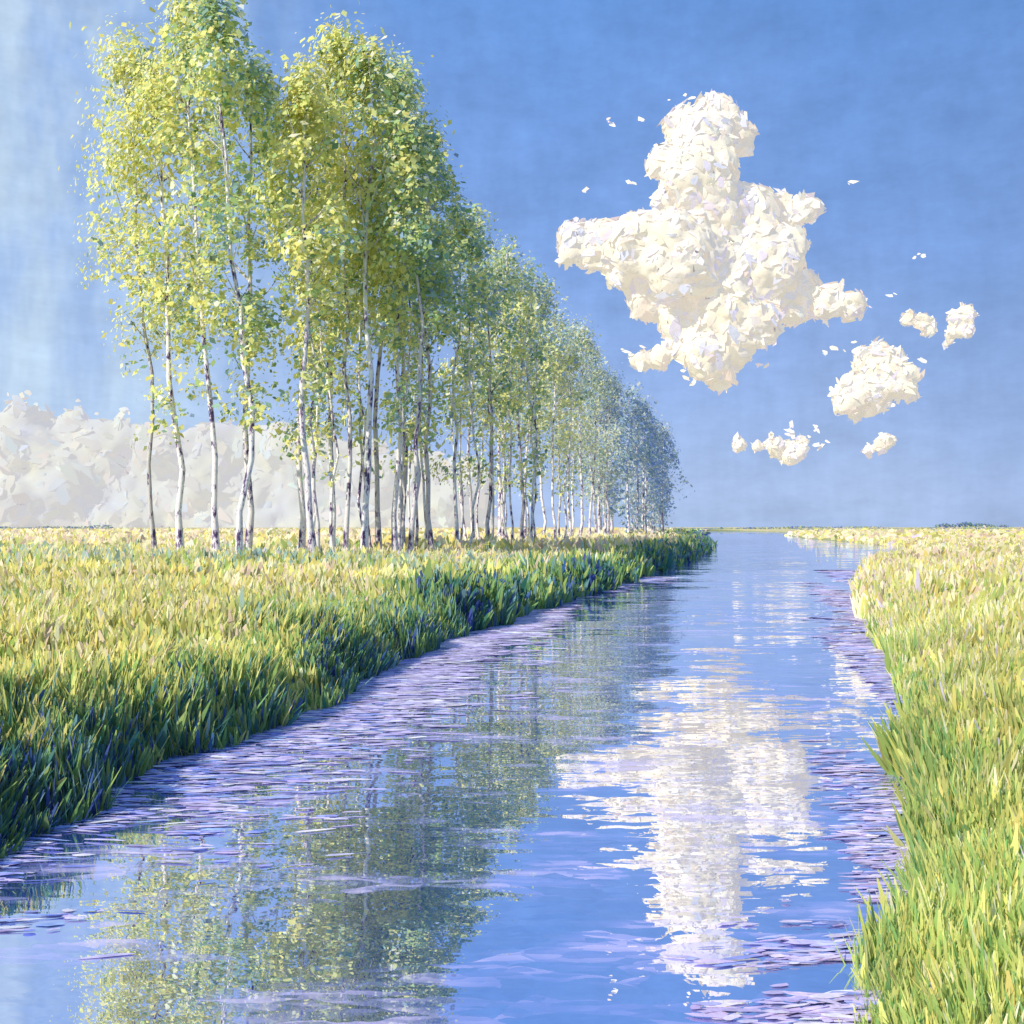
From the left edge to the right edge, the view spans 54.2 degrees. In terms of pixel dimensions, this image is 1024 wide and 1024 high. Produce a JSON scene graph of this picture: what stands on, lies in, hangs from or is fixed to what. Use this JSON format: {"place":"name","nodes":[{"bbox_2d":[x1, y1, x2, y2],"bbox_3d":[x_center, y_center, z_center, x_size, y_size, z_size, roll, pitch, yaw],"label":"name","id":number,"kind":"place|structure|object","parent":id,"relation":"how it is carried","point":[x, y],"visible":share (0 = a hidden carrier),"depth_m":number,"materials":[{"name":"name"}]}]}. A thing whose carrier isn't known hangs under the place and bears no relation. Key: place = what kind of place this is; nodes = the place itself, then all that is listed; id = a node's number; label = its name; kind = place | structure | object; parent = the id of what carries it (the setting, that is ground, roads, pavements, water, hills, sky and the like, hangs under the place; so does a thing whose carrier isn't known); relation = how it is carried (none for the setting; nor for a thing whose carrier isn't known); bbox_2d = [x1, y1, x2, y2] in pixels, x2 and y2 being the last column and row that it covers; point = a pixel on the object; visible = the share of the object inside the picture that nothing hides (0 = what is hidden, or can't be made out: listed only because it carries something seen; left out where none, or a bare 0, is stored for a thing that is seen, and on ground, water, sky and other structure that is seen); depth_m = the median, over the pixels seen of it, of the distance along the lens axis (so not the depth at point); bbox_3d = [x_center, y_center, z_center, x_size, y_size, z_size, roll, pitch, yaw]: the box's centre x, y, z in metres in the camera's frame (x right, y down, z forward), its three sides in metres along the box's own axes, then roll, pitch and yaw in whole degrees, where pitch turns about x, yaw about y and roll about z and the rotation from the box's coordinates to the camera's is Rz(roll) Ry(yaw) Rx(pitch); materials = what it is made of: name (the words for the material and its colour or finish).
{"place":"outdoors","nodes":[
{"label":"outdoors","id":0,"kind":"place"},
{"bbox_2d":[0,390,497,527],"bbox_3d":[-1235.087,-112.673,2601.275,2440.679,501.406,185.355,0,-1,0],"label":"cloud","id":1,"kind":"structure","parent":0,"point":[76,466],"depth_m":2570.17,"materials":[{"name":"white"}]},
{"bbox_2d":[0,531,906,1023],"bbox_3d":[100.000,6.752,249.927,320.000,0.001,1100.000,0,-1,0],"label":"river water","id":2,"kind":"structure","parent":0,"point":[618,821],"depth_m":9.16,"materials":[{"name":"blue liquid"}]},
{"bbox_2d":[0,569,909,1023],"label":"water ripples","id":3,"kind":"object","parent":2,"relation":"on","point":[406,675],"visible":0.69,"depth_m":12.12},
{"bbox_2d":[0,527,1023,1023],"bbox_3d":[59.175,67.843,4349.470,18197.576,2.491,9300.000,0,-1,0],"label":"ground","id":4,"kind":"structure","parent":0,"point":[760,529],"depth_m":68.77,"materials":[{"name":"green plant"}]},
{"bbox_2d":[58,0,202,549],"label":"birch tree","id":5,"kind":"object","parent":4,"relation":"on","point":[128,64],"visible":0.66,"depth_m":54.79,"materials":[{"name":"green plant"}]},
{"bbox_2d":[77,39,225,549],"bbox_3d":[-18.452,-11.142,52.050,7.392,27.061,6.452,0,-1,27],"label":"birch tree","id":6,"kind":"object","parent":4,"relation":"on","point":[190,341],"visible":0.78,"depth_m":51.78,"materials":[{"name":"green plant"}]},
{"bbox_2d":[119,0,263,551],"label":"birch tree","id":7,"kind":"object","parent":4,"relation":"on","point":[186,12],"visible":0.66,"depth_m":50.46,"materials":[{"name":"green plant"}]},
{"bbox_2d":[152,0,305,553],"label":"birch tree","id":8,"kind":"object","parent":4,"relation":"on","point":[225,85],"visible":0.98,"depth_m":45.55,"materials":[{"name":"green plant"}]},
{"bbox_2d":[175,36,303,548],"bbox_3d":[-14.734,-11.766,54.548,7.544,28.339,7.859,0,-1,-21],"label":"birch tree","id":9,"kind":"object","parent":4,"relation":"on","point":[250,254],"visible":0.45,"depth_m":53.85,"materials":[{"name":"green plant"}]},
{"bbox_2d":[240,45,366,552],"bbox_3d":[-9.665,-9.796,46.898,6.056,24.334,5.880,0,-1,0],"label":"birch tree","id":10,"kind":"object","parent":4,"relation":"on","point":[305,107],"visible":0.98,"depth_m":46.73,"materials":[{"name":"green plant"}]},
{"bbox_2d":[260,115,367,548],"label":"birch tree","id":11,"kind":"object","parent":4,"relation":"on","point":[302,529],"visible":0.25,"depth_m":53.90,"materials":[{"name":"green plant"}]},
{"bbox_2d":[263,59,383,546],"bbox_3d":[-10.521,-11.671,56.736,6.041,28.212,5.995,0,-1,15],"label":"birch tree","id":12,"kind":"object","parent":4,"relation":"on","point":[330,353],"visible":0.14,"depth_m":56.08,"materials":[{"name":"green plant"}]},
{"bbox_2d":[282,138,365,546],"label":"birch tree","id":13,"kind":"object","parent":4,"relation":"on","point":[336,420],"visible":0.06,"depth_m":60.05,"materials":[{"name":"green plant"}]},
{"bbox_2d":[286,0,398,551],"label":"birch tree","id":14,"kind":"object","parent":4,"relation":"on","point":[335,53],"visible":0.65,"depth_m":51.04,"materials":[{"name":"green plant"}]},
{"bbox_2d":[297,25,428,553],"bbox_3d":[-7.497,-11.202,51.146,6.806,27.223,5.986,0,-1,0],"label":"birch tree","id":15,"kind":"object","parent":4,"relation":"on","point":[370,68],"visible":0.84,"depth_m":50.28,"materials":[{"name":"green plant"}]},
{"bbox_2d":[332,35,454,550],"bbox_3d":[-7.694,-12.516,58.471,8.122,30.008,6.771,0,-1,-28],"label":"birch tree","id":16,"kind":"object","parent":4,"relation":"on","point":[378,536],"visible":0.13,"depth_m":57.91,"materials":[{"name":"green plant"}]},
{"bbox_2d":[357,113,450,545],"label":"birch tree","id":17,"kind":"object","parent":4,"relation":"on","point":[405,472],"visible":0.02,"depth_m":62.85,"materials":[{"name":"green plant"}]},
{"bbox_2d":[346,54,463,552],"bbox_3d":[-6.109,-11.031,54.002,6.466,27.135,6.676,1,-1,-33],"label":"birch tree","id":18,"kind":"object","parent":4,"relation":"on","point":[399,438],"visible":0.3,"depth_m":53.54,"materials":[{"name":"green plant"}]},
{"bbox_2d":[348,106,476,553],"bbox_3d":[-5.058,-9.244,51.455,6.711,23.474,6.647,0,-1,0],"label":"birch tree","id":19,"kind":"object","parent":4,"relation":"on","point":[412,182],"visible":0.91,"depth_m":50.83,"materials":[{"name":"green plant"}]},
{"bbox_2d":[376,113,490,549],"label":"birch tree","id":20,"kind":"object","parent":4,"relation":"on","point":[446,230],"visible":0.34,"depth_m":59.77,"materials":[{"name":"green plant"}]},
{"bbox_2d":[280,175,587,552],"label":"birch saplings","id":21,"kind":"object","parent":4,"relation":"on","point":[460,489],"visible":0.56,"depth_m":62.07,"materials":[{"name":"green plant"}]},
{"bbox_2d":[412,197,513,541],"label":"birch tree","id":22,"kind":"object","parent":4,"relation":"on","point":[470,235],"visible":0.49,"depth_m":65.95,"materials":[{"name":"green plant"}]},
{"bbox_2d":[433,203,513,538],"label":"birch tree","id":23,"kind":"object","parent":4,"relation":"on","point":[479,221],"visible":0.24,"depth_m":75.70,"materials":[{"name":"green plant"}]},
{"bbox_2d":[445,249,536,539],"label":"birch tree","id":24,"kind":"object","parent":4,"relation":"on","point":[505,388],"visible":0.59,"depth_m":70.17,"materials":[{"name":"green plant"}]},
{"bbox_2d":[474,219,534,536],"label":"birch tree","id":25,"kind":"object","parent":4,"relation":"on","point":[498,453],"visible":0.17,"depth_m":88.24,"materials":[{"name":"green plant"}]},
{"bbox_2d":[470,237,543,538],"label":"birch tree","id":26,"kind":"object","parent":4,"relation":"on","point":[507,270],"visible":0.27,"depth_m":79.96,"materials":[{"name":"green plant"}]},
{"bbox_2d":[0,521,1023,529],"bbox_3d":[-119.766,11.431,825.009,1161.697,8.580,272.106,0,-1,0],"label":"distant hedgerow","id":27,"kind":"object","parent":4,"relation":"on","point":[944,526],"visible":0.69,"depth_m":877.27,"materials":[{"name":"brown plant"}]},
{"bbox_2d":[485,284,560,541],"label":"birch tree","id":28,"kind":"object","parent":4,"relation":"on","point":[548,356],"visible":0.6,"depth_m":76.60,"materials":[{"name":"green plant"}]},
{"bbox_2d":[502,254,559,538],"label":"birch tree","id":29,"kind":"object","parent":4,"relation":"on","point":[537,283],"visible":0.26,"depth_m":92.00,"materials":[{"name":"green plant"}]},
{"bbox_2d":[511,270,575,534],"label":"birch tree","id":30,"kind":"object","parent":4,"relation":"on","point":[546,296],"visible":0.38,"depth_m":95.49,"materials":[{"name":"green plant"}]},
{"bbox_2d":[520,327,577,539],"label":"birch tree","id":31,"kind":"object","parent":4,"relation":"on","point":[556,373],"visible":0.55,"depth_m":87.88,"materials":[{"name":"green plant"}]},
{"bbox_2d":[525,298,596,535],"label":"birch tree","id":32,"kind":"object","parent":4,"relation":"on","point":[561,326],"visible":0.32,"depth_m":103.97,"materials":[{"name":"green plant"}]},
{"bbox_2d":[541,340,602,535],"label":"birch tree","id":33,"kind":"object","parent":4,"relation":"on","point":[579,395],"visible":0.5,"depth_m":97.36,"materials":[{"name":"green plant"}]},
{"bbox_2d":[542,317,612,535],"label":"birch tree","id":34,"kind":"object","parent":4,"relation":"on","point":[573,451],"visible":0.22,"depth_m":119.60,"materials":[{"name":"green plant"}]},
{"bbox_2d":[552,314,615,536],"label":"birch tree","id":35,"kind":"object","parent":4,"relation":"on","point":[587,350],"visible":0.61,"depth_m":109.77,"materials":[{"name":"green plant"}]},
{"bbox_2d":[560,361,623,533],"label":"birch tree","id":36,"kind":"object","parent":4,"relation":"on","point":[600,459],"visible":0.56,"depth_m":121.48,"materials":[{"name":"green plant"}]},
{"bbox_2d":[574,339,624,534],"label":"birch tree","id":37,"kind":"object","parent":4,"relation":"on","point":[590,467],"visible":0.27,"depth_m":132.80,"materials":[{"name":"green plant"}]},
{"bbox_2d":[582,366,635,534],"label":"birch tree","id":38,"kind":"object","parent":4,"relation":"on","point":[609,424],"visible":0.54,"depth_m":135.23,"materials":[{"name":"green plant"}]},
{"bbox_2d":[585,366,636,534],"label":"birch tree","id":39,"kind":"object","parent":4,"relation":"on","point":[605,526],"visible":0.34,"depth_m":148.67,"materials":[{"name":"green plant"}]},
{"bbox_2d":[570,356,694,533],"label":"distant birch row","id":40,"kind":"object","parent":4,"relation":"on","point":[644,472],"visible":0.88,"depth_m":173.27,"materials":[{"name":"green plant"}]},
{"bbox_2d":[784,528,1023,1023],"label":"reed grass","id":41,"kind":"structure","parent":4,"relation":"on","point":[940,611],"depth_m":10.21,"materials":[{"name":"green plant"}]},
{"bbox_2d":[0,0,1023,526],"label":"sky","id":42,"kind":"structure","parent":0,"point":[918,103],"materials":[{"name":"blue"}]},
{"bbox_2d":[555,89,871,395],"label":"cloud","id":43,"kind":"structure","parent":0,"point":[702,263],"depth_m":1174.98,"materials":[{"name":"white"}]},
{"bbox_2d":[731,420,896,465],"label":"cloud","id":44,"kind":"structure","parent":0,"point":[788,452],"depth_m":896.96,"materials":[{"name":"white"}]},
{"bbox_2d":[823,336,926,423],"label":"cloud","id":45,"kind":"structure","parent":0,"point":[877,378],"depth_m":992.84,"materials":[{"name":"white"}]},
{"bbox_2d":[886,253,979,349],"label":"cloud","id":46,"kind":"structure","parent":0,"point":[960,320],"depth_m":1076.46,"materials":[{"name":"white"}]}
]}

